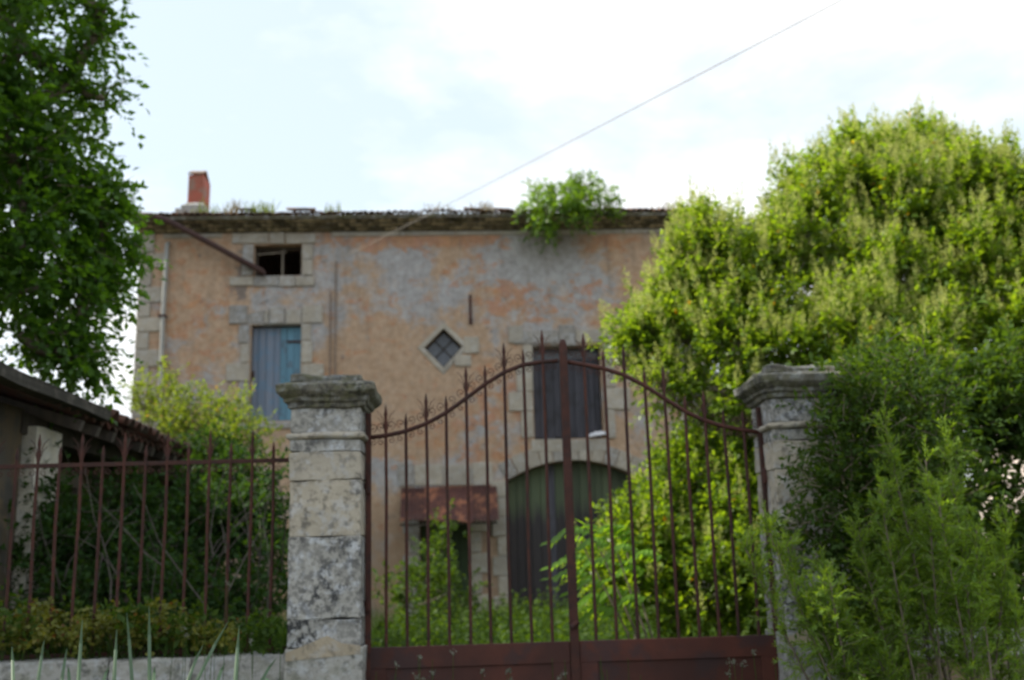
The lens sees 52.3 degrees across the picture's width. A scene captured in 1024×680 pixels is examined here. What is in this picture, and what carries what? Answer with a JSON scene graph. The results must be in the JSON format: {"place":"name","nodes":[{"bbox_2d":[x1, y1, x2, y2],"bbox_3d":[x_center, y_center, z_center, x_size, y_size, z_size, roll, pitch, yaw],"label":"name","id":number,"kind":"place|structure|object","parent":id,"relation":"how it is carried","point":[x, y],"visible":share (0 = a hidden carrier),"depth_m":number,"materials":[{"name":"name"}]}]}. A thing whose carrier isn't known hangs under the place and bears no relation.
{"place":"outdoors","nodes":[
{"label":"outdoors","id":0,"kind":"place"},
{"bbox_2d":[0,0,1023,485],"label":"sky","id":1,"kind":"structure","parent":0,"point":[358,105],"materials":[{"name":"white"}]},
{"bbox_2d":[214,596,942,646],"bbox_3d":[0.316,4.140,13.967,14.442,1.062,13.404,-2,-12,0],"label":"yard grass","id":2,"kind":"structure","parent":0,"point":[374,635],"depth_m":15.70,"materials":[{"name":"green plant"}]},
{"bbox_3d":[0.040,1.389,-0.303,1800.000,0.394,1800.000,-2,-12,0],"label":"ground","id":3,"kind":"structure","parent":0,"visible":0},
{"bbox_2d":[0,0,172,429],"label":"broadleaf tree","id":4,"kind":"object","parent":3,"relation":"on","point":[72,195],"visible":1,"depth_m":10.06,"materials":[{"name":"green plant"}]},
{"bbox_2d":[0,362,232,654],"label":"tiled shed","id":5,"kind":"structure","parent":3,"relation":"on","point":[24,419],"depth_m":9.58,"materials":[{"name":"ceramic"}]},
{"bbox_2d":[0,651,283,679],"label":"wall","id":6,"kind":"structure","parent":3,"relation":"on","point":[95,668],"depth_m":7.22,"materials":[{"name":"stone"}]},
{"bbox_2d":[0,594,243,659],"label":"succulent mat","id":7,"kind":"object","parent":6,"relation":"on","point":[43,631],"visible":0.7,"depth_m":7.36,"materials":[{"name":"green plant"}]},
{"bbox_2d":[0,578,283,655],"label":"ivy patch","id":8,"kind":"object","parent":6,"relation":"on","point":[264,627],"visible":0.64,"depth_m":7.31,"materials":[{"name":"green plant"}]},
{"bbox_2d":[0,430,289,659],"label":"iron railing","id":9,"kind":"object","parent":6,"relation":"on","point":[145,463],"visible":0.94,"depth_m":7.67,"materials":[{"name":"brown metal"}]},
{"bbox_2d":[0,612,300,661],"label":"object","id":10,"kind":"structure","parent":6,"relation":"on","point":[110,648],"depth_m":7.41,"materials":[{"name":"green plant"}]},
{"bbox_2d":[11,608,276,679],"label":"tall grass clump","id":11,"kind":"object","parent":3,"relation":"on","point":[150,676],"visible":1,"depth_m":5.48,"materials":[{"name":"green plant"}]},
{"bbox_2d":[0,407,290,655],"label":"tangled thicket","id":12,"kind":"object","parent":3,"relation":"on","point":[153,542],"visible":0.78,"depth_m":9.79,"materials":[{"name":"green plant"}]},
{"bbox_2d":[106,355,289,606],"bbox_3d":[-4.298,2.364,13.907,2.716,4.571,1.542,-8,-14,28],"label":"yellow green shrub","id":13,"kind":"object","parent":3,"relation":"on","point":[180,422],"visible":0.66,"depth_m":14.20,"materials":[{"name":"green plant"}]},
{"bbox_2d":[275,374,380,679],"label":"gate pillar","id":14,"kind":"structure","parent":3,"relation":"on","point":[327,437],"depth_m":7.48,"materials":[{"name":"stone"}]},
{"bbox_2d":[364,330,580,679],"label":"gate leaf","id":15,"kind":"object","parent":14,"relation":"attached to","point":[531,660],"visible":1,"depth_m":7.67,"materials":[{"name":"red metal"}]},
{"bbox_2d":[127,171,714,628],"bbox_3d":[-1.979,1.865,25.221,12.176,10.408,9.334,-1,-12,-3],"label":"farmhouse","id":16,"kind":"object","parent":3,"relation":"on","point":[433,305],"visible":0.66,"depth_m":21.37,"materials":[{"name":"paint"}]},
{"bbox_2d":[138,212,265,275],"bbox_3d":[-6.322,-1.954,21.269,2.529,1.305,0.442,-1,-12,-4],"label":"fallen gutter","id":17,"kind":"object","parent":16,"relation":"attached to","point":[212,244],"visible":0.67,"depth_m":21.18,"materials":[{"name":"brown metal"}]},
{"bbox_2d":[191,200,228,214],"bbox_3d":[-6.199,-2.756,21.382,0.789,0.318,0.326,-2,-12,0],"label":"roof tuft","id":18,"kind":"object","parent":16,"relation":"on","point":[200,210],"visible":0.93,"depth_m":21.42,"materials":[{"name":"green plant"}]},
{"bbox_2d":[219,198,246,212],"bbox_3d":[-5.738,-2.733,21.526,0.467,0.320,0.465,9,-16,-40],"label":"roof tuft","id":19,"kind":"object","parent":16,"relation":"on","point":[235,206],"visible":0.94,"depth_m":21.43,"materials":[{"name":"green plant"}]},
{"bbox_2d":[226,363,248,380],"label":"door stone","id":20,"kind":"structure","parent":16,"relation":"in","point":[239,371],"depth_m":21.00,"materials":[{"name":"grey stone"}]},
{"bbox_2d":[229,305,246,323],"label":"door stone","id":21,"kind":"structure","parent":16,"relation":"in","point":[237,313],"depth_m":21.25,"materials":[{"name":"grey stone"}]},
{"bbox_2d":[230,401,250,420],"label":"door stone","id":22,"kind":"structure","parent":16,"relation":"in","point":[249,404],"depth_m":20.85,"materials":[{"name":"beige stone"}]},
{"bbox_2d":[229,277,252,285],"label":"window stone","id":23,"kind":"structure","parent":16,"relation":"in","point":[233,281],"depth_m":21.41,"materials":[{"name":"beige stone"}]},
{"bbox_2d":[238,325,248,342],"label":"door stone","id":24,"kind":"structure","parent":16,"relation":"in","point":[243,329],"depth_m":21.17,"materials":[{"name":"grey stone"}]},
{"bbox_2d":[238,381,249,400],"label":"door stone","id":25,"kind":"structure","parent":16,"relation":"in","point":[241,384],"depth_m":20.94,"materials":[{"name":"beige stone"}]},
{"bbox_2d":[240,343,249,362],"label":"door stone","id":26,"kind":"structure","parent":16,"relation":"in","point":[244,351],"depth_m":21.09,"materials":[{"name":"grey stone"}]},
{"bbox_2d":[242,245,253,275],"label":"window stone","id":27,"kind":"structure","parent":16,"relation":"in","point":[248,250],"depth_m":21.53,"materials":[{"name":"grey stone"}]},
{"bbox_2d":[232,233,268,243],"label":"window stone","id":28,"kind":"structure","parent":16,"relation":"in","point":[237,238],"depth_m":21.62,"materials":[{"name":"beige stone"}]},
{"bbox_2d":[240,199,281,214],"bbox_3d":[-5.208,-2.740,21.513,0.833,0.323,0.431,4,-13,-23],"label":"roof tuft","id":29,"kind":"object","parent":16,"relation":"on","point":[262,208],"visible":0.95,"depth_m":21.46,"materials":[{"name":"green plant"}]},
{"bbox_2d":[239,422,290,428],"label":"door stone","id":30,"kind":"structure","parent":16,"relation":"in","point":[285,424],"depth_m":20.82,"materials":[{"name":"beige stone"}]},
{"bbox_2d":[253,276,278,286],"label":"window stone","id":31,"kind":"structure","parent":16,"relation":"in","point":[258,280],"depth_m":21.44,"materials":[{"name":"beige stone"}]},
{"bbox_2d":[264,310,268,323],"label":"door stone","id":32,"kind":"structure","parent":16,"relation":"in","point":[266,312],"depth_m":21.28,"materials":[{"name":"beige stone"}]},
{"bbox_2d":[251,327,300,420],"bbox_3d":[-4.780,0.708,21.261,1.045,1.952,0.115,-1,-12,-3],"label":"blue door","id":33,"kind":"structure","parent":16,"relation":"in","point":[273,367],"depth_m":21.27,"materials":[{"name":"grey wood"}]},
{"bbox_2d":[269,232,284,243],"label":"window stone","id":34,"kind":"structure","parent":16,"relation":"in","point":[275,237],"depth_m":21.64,"materials":[{"name":"beige stone"}]},
{"bbox_2d":[270,307,284,323],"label":"door stone","id":35,"kind":"structure","parent":16,"relation":"in","point":[277,314],"depth_m":21.30,"materials":[{"name":"grey stone"}]},
{"bbox_2d":[279,276,294,286],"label":"window stone","id":36,"kind":"structure","parent":16,"relation":"in","point":[284,281],"depth_m":21.46,"materials":[{"name":"beige stone"}]},
{"bbox_2d":[286,309,300,323],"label":"door stone","id":37,"kind":"structure","parent":16,"relation":"in","point":[293,316],"depth_m":21.32,"materials":[{"name":"beige stone"}]},
{"bbox_2d":[286,233,315,243],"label":"window stone","id":38,"kind":"structure","parent":16,"relation":"in","point":[291,238],"depth_m":21.67,"materials":[{"name":"beige stone"}]},
{"bbox_2d":[295,276,314,285],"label":"window stone","id":39,"kind":"structure","parent":16,"relation":"in","point":[300,281],"depth_m":21.48,"materials":[{"name":"beige stone"}]},
{"bbox_2d":[301,324,311,340],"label":"door stone","id":40,"kind":"structure","parent":16,"relation":"in","point":[306,329],"depth_m":21.26,"materials":[{"name":"beige stone"}]},
{"bbox_2d":[301,341,311,362],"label":"door stone","id":41,"kind":"structure","parent":16,"relation":"in","point":[306,357],"depth_m":21.17,"materials":[{"name":"grey stone"}]},
{"bbox_2d":[302,244,312,259],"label":"window stone","id":42,"kind":"structure","parent":16,"relation":"in","point":[307,250],"depth_m":21.61,"materials":[{"name":"beige stone"}]},
{"bbox_2d":[302,260,312,275],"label":"window stone","id":43,"kind":"structure","parent":16,"relation":"in","point":[307,265],"depth_m":21.54,"materials":[{"name":"beige stone"}]},
{"bbox_2d":[302,305,322,322],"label":"door stone","id":44,"kind":"structure","parent":16,"relation":"in","point":[310,313],"depth_m":21.35,"materials":[{"name":"beige stone"}]},
{"bbox_2d":[301,363,323,373],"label":"door stone","id":45,"kind":"structure","parent":16,"relation":"in","point":[317,368],"depth_m":21.11,"materials":[{"name":"grey stone"}]},
{"bbox_2d":[314,202,340,214],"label":"roof tuft","id":46,"kind":"object","parent":16,"relation":"on","point":[330,207],"visible":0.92,"depth_m":21.57,"materials":[{"name":"yellow plant"}]},
{"bbox_2d":[418,322,443,347],"bbox_3d":[-1.674,-0.093,21.472,0.538,0.537,0.140,-1,-12,-3],"label":"window stone","id":47,"kind":"structure","parent":16,"relation":"in","point":[440,328],"depth_m":21.41,"materials":[{"name":"beige stone"}]},
{"bbox_2d":[418,348,443,373],"bbox_3d":[-1.666,0.442,21.355,0.524,0.560,0.140,-1,-12,-3],"label":"window stone","id":48,"kind":"structure","parent":16,"relation":"in","point":[423,350],"depth_m":21.30,"materials":[{"name":"grey stone"}]},
{"bbox_2d":[421,202,454,213],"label":"roof tuft","id":49,"kind":"object","parent":16,"relation":"on","point":[447,212],"visible":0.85,"depth_m":21.71,"materials":[{"name":"green plant"}]},
{"bbox_2d":[425,330,461,366],"bbox_3d":[-1.419,0.202,21.557,0.788,0.821,0.055,-1,-12,-3],"label":"diamond window","id":50,"kind":"structure","parent":16,"relation":"in","point":[443,348],"depth_m":21.57,"materials":[{"name":"grey glass"}]},
{"bbox_2d":[421,519,468,616],"bbox_3d":[-1.320,4.686,20.639,0.946,2.309,0.043,-1,-12,-3],"label":"side door","id":51,"kind":"structure","parent":16,"relation":"in","point":[461,542],"depth_m":20.74,"materials":[{"name":"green wood"}]},
{"bbox_2d":[400,484,498,535],"bbox_3d":[-1.218,3.306,20.286,1.894,1.015,0.797,-1,-12,-3],"label":"door canopy","id":52,"kind":"object","parent":16,"relation":"attached to","point":[417,502],"visible":0.81,"depth_m":20.30,"materials":[{"name":"metal"}]},
{"bbox_2d":[444,322,463,346],"bbox_3d":[-1.150,-0.109,21.505,0.517,0.521,0.140,-1,-12,-3],"label":"window stone","id":53,"kind":"structure","parent":16,"relation":"in","point":[446,327],"depth_m":21.43,"materials":[{"name":"beige stone"}]},
{"bbox_2d":[444,346,463,373],"bbox_3d":[-1.141,0.424,21.388,0.530,0.580,0.140,-1,-12,-3],"label":"window stone","id":54,"kind":"structure","parent":16,"relation":"in","point":[461,351],"depth_m":21.31,"materials":[{"name":"grey stone"}]},
{"bbox_2d":[455,355,470,365],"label":"window stone","id":55,"kind":"structure","parent":16,"relation":"in","point":[460,360],"depth_m":21.31,"materials":[{"name":"grey stone"}]},
{"bbox_2d":[464,337,478,352],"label":"window stone","id":56,"kind":"structure","parent":16,"relation":"in","point":[471,344],"depth_m":21.39,"materials":[{"name":"grey stone"}]},
{"bbox_2d":[469,201,494,212],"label":"roof tuft","id":57,"kind":"object","parent":16,"relation":"on","point":[486,208],"visible":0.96,"depth_m":21.73,"materials":[{"name":"green plant"}]},
{"bbox_2d":[509,325,521,342],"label":"window stone","id":58,"kind":"structure","parent":16,"relation":"in","point":[515,332],"depth_m":21.48,"materials":[{"name":"beige stone"}]},
{"bbox_2d":[508,391,532,410],"bbox_3d":[0.175,1.263,21.265,0.502,0.402,0.165,-1,-12,-3],"label":"window stone","id":59,"kind":"structure","parent":16,"relation":"in","point":[515,398],"depth_m":21.19,"materials":[{"name":"beige stone"}]},
{"bbox_2d":[516,367,532,391],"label":"window stone","id":60,"kind":"structure","parent":16,"relation":"in","point":[528,375],"depth_m":21.29,"materials":[{"name":"beige stone"}]},
{"bbox_2d":[521,412,533,437],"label":"window stone","id":61,"kind":"structure","parent":16,"relation":"in","point":[530,427],"depth_m":21.09,"materials":[{"name":"beige stone"}]},
{"bbox_2d":[523,345,532,366],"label":"window stone","id":62,"kind":"structure","parent":16,"relation":"in","point":[526,348],"depth_m":21.41,"materials":[{"name":"grey stone"}]},
{"bbox_2d":[514,330,557,343],"bbox_3d":[0.490,-0.043,21.570,0.924,0.290,0.165,-1,-12,-3],"label":"window stone","id":63,"kind":"structure","parent":16,"relation":"in","point":[551,336],"depth_m":21.50,"materials":[{"name":"grey stone"}]},
{"bbox_2d":[531,439,562,451],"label":"window stone","id":64,"kind":"structure","parent":16,"relation":"in","point":[553,444],"depth_m":21.02,"materials":[{"name":"beige stone"}]},
{"bbox_2d":[532,348,598,368],"bbox_3d":[1.103,0.428,21.834,1.427,0.500,0.010,-1,-12,-3],"label":"window pane","id":65,"kind":"structure","parent":16,"relation":"in","point":[595,352],"depth_m":21.86,"materials":[{"name":"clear glass"}]},
{"bbox_2d":[558,325,575,346],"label":"window stone","id":66,"kind":"structure","parent":16,"relation":"in","point":[566,332],"depth_m":21.55,"materials":[{"name":"grey stone"}]},
{"bbox_2d":[511,168,627,255],"bbox_3d":[1.139,-2.720,21.479,2.620,1.881,1.838,-2,-12,0],"label":"roof shrub","id":67,"kind":"object","parent":16,"relation":"on","point":[572,200],"visible":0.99,"depth_m":21.38,"materials":[{"name":"green plant"}]},
{"bbox_2d":[509,463,639,626],"bbox_3d":[1.247,4.136,20.956,2.627,3.333,0.090,-1,-12,-3],"label":"barn door","id":68,"kind":"structure","parent":16,"relation":"in","point":[517,499],"depth_m":21.02,"materials":[{"name":"wood"}]},
{"bbox_2d":[337,0,840,258],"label":"overhead cable","id":69,"kind":"object","parent":16,"relation":"attached to","point":[623,113],"visible":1,"depth_m":11.74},
{"bbox_2d":[571,439,606,451],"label":"window stone","id":70,"kind":"structure","parent":16,"relation":"in","point":[594,444],"depth_m":21.07,"materials":[{"name":"beige stone"}]},
{"bbox_2d":[575,329,610,342],"bbox_3d":[1.683,-0.066,21.640,0.746,0.276,0.165,-1,-12,-3],"label":"window stone","id":71,"kind":"structure","parent":16,"relation":"in","point":[593,334],"depth_m":21.57,"materials":[{"name":"grey stone"}]},
{"bbox_2d":[589,431,605,437],"bbox_3d":[1.729,1.917,21.167,0.343,0.135,0.200,-1,-12,-3],"label":"white rag","id":72,"kind":"object","parent":16,"relation":"on","point":[595,434],"visible":0.98,"depth_m":21.10,"materials":[{"name":"fabric"}]},
{"bbox_2d":[603,344,612,364],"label":"window stone","id":73,"kind":"structure","parent":16,"relation":"in","point":[604,344],"depth_m":21.49,"materials":[{"name":"grey stone"}]},
{"bbox_2d":[605,365,614,386],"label":"window stone","id":74,"kind":"structure","parent":16,"relation":"in","point":[608,380],"depth_m":21.38,"materials":[{"name":"beige stone"}]},
{"bbox_2d":[604,410,615,437],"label":"window stone","id":75,"kind":"structure","parent":16,"relation":"in","point":[611,413],"depth_m":21.19,"materials":[{"name":"beige stone"}]},
{"bbox_2d":[607,387,630,409],"bbox_3d":[2.152,1.209,21.386,0.543,0.451,0.172,-1,-12,-3],"label":"window stone","id":76,"kind":"structure","parent":16,"relation":"in","point":[615,396],"depth_m":21.31,"materials":[{"name":"beige stone"}]},
{"bbox_2d":[650,200,688,211],"bbox_3d":[3.373,-2.797,22.022,0.938,0.326,0.359,-2,-12,0],"label":"roof tuft","id":77,"kind":"object","parent":16,"relation":"on","point":[664,206],"visible":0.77,"depth_m":21.93,"materials":[{"name":"green plant"}]},
{"bbox_2d":[371,498,492,631],"bbox_3d":[-1.406,3.688,16.496,2.047,2.531,3.646,-8,-14,27],"label":"young bush","id":78,"kind":"object","parent":3,"relation":"on","point":[438,564],"visible":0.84,"depth_m":16.49,"materials":[{"name":"green plant"}]},
{"bbox_2d":[170,580,776,679],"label":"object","id":79,"kind":"object","parent":3,"relation":"on","point":[432,673],"visible":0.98,"depth_m":6.73,"materials":[{"name":"green plant"}]},
{"bbox_2d":[371,574,748,646],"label":"yard weeds","id":80,"kind":"object","parent":3,"relation":"on","point":[421,624],"visible":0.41,"depth_m":14.87,"materials":[{"name":"green plant"}]},
{"bbox_2d":[540,519,663,638],"bbox_3d":[0.898,2.708,9.799,1.272,2.038,1.127,-2,-12,0],"label":"pinnate sapling","id":81,"kind":"object","parent":3,"relation":"on","point":[600,543],"visible":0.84,"depth_m":9.80,"materials":[{"name":"green plant"}]},
{"bbox_2d":[555,378,768,637],"bbox_3d":[2.063,2.150,11.641,3.302,3.662,2.300,-2,-12,0],"label":"leafy bush","id":82,"kind":"object","parent":3,"relation":"on","point":[682,530],"visible":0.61,"depth_m":11.22,"materials":[{"name":"green plant"}]},
{"bbox_2d":[584,174,982,445],"bbox_3d":[3.305,0.800,12.383,4.730,6.278,2.212,-6,-13,19],"label":"flowering privet","id":83,"kind":"object","parent":3,"relation":"on","point":[723,302],"visible":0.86,"depth_m":12.43,"materials":[{"name":"green plant"}]},
{"bbox_2d":[734,364,864,679],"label":"gate pillar","id":84,"kind":"structure","parent":3,"relation":"on","point":[766,388],"depth_m":7.76,"materials":[{"name":"stone"}]},
{"bbox_2d":[568,334,778,679],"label":"gate leaf","id":85,"kind":"object","parent":84,"relation":"attached to","point":[699,657],"visible":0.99,"depth_m":7.69,"materials":[{"name":"red metal"}]},
{"bbox_2d":[732,400,1023,679],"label":"feathery shrub","id":86,"kind":"object","parent":3,"relation":"on","point":[884,661],"visible":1,"depth_m":6.46,"materials":[{"name":"green plant"}]},
{"bbox_2d":[741,90,1023,625],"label":"flowering privet","id":87,"kind":"object","parent":3,"relation":"on","point":[927,202],"visible":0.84,"depth_m":12.85,"materials":[{"name":"green plant"}]},
{"bbox_2d":[751,312,1017,679],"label":"climbing shrub","id":88,"kind":"object","parent":3,"relation":"on","point":[828,480],"visible":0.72,"depth_m":7.26,"materials":[{"name":"green plant"}]},
{"bbox_2d":[785,312,1023,627],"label":"dark shrub","id":89,"kind":"object","parent":3,"relation":"on","point":[996,374],"visible":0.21,"depth_m":9.16,"materials":[{"name":"green plant"}]},
{"bbox_2d":[865,627,1023,679],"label":"wall","id":90,"kind":"structure","parent":3,"relation":"on","point":[955,676],"depth_m":7.50,"materials":[{"name":"stone"}]},
{"bbox_2d":[966,406,1023,585],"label":"pale outbuilding","id":91,"kind":"structure","parent":3,"relation":"on","point":[1022,469],"depth_m":17.48,"materials":[{"name":"ceramic"}]}
]}

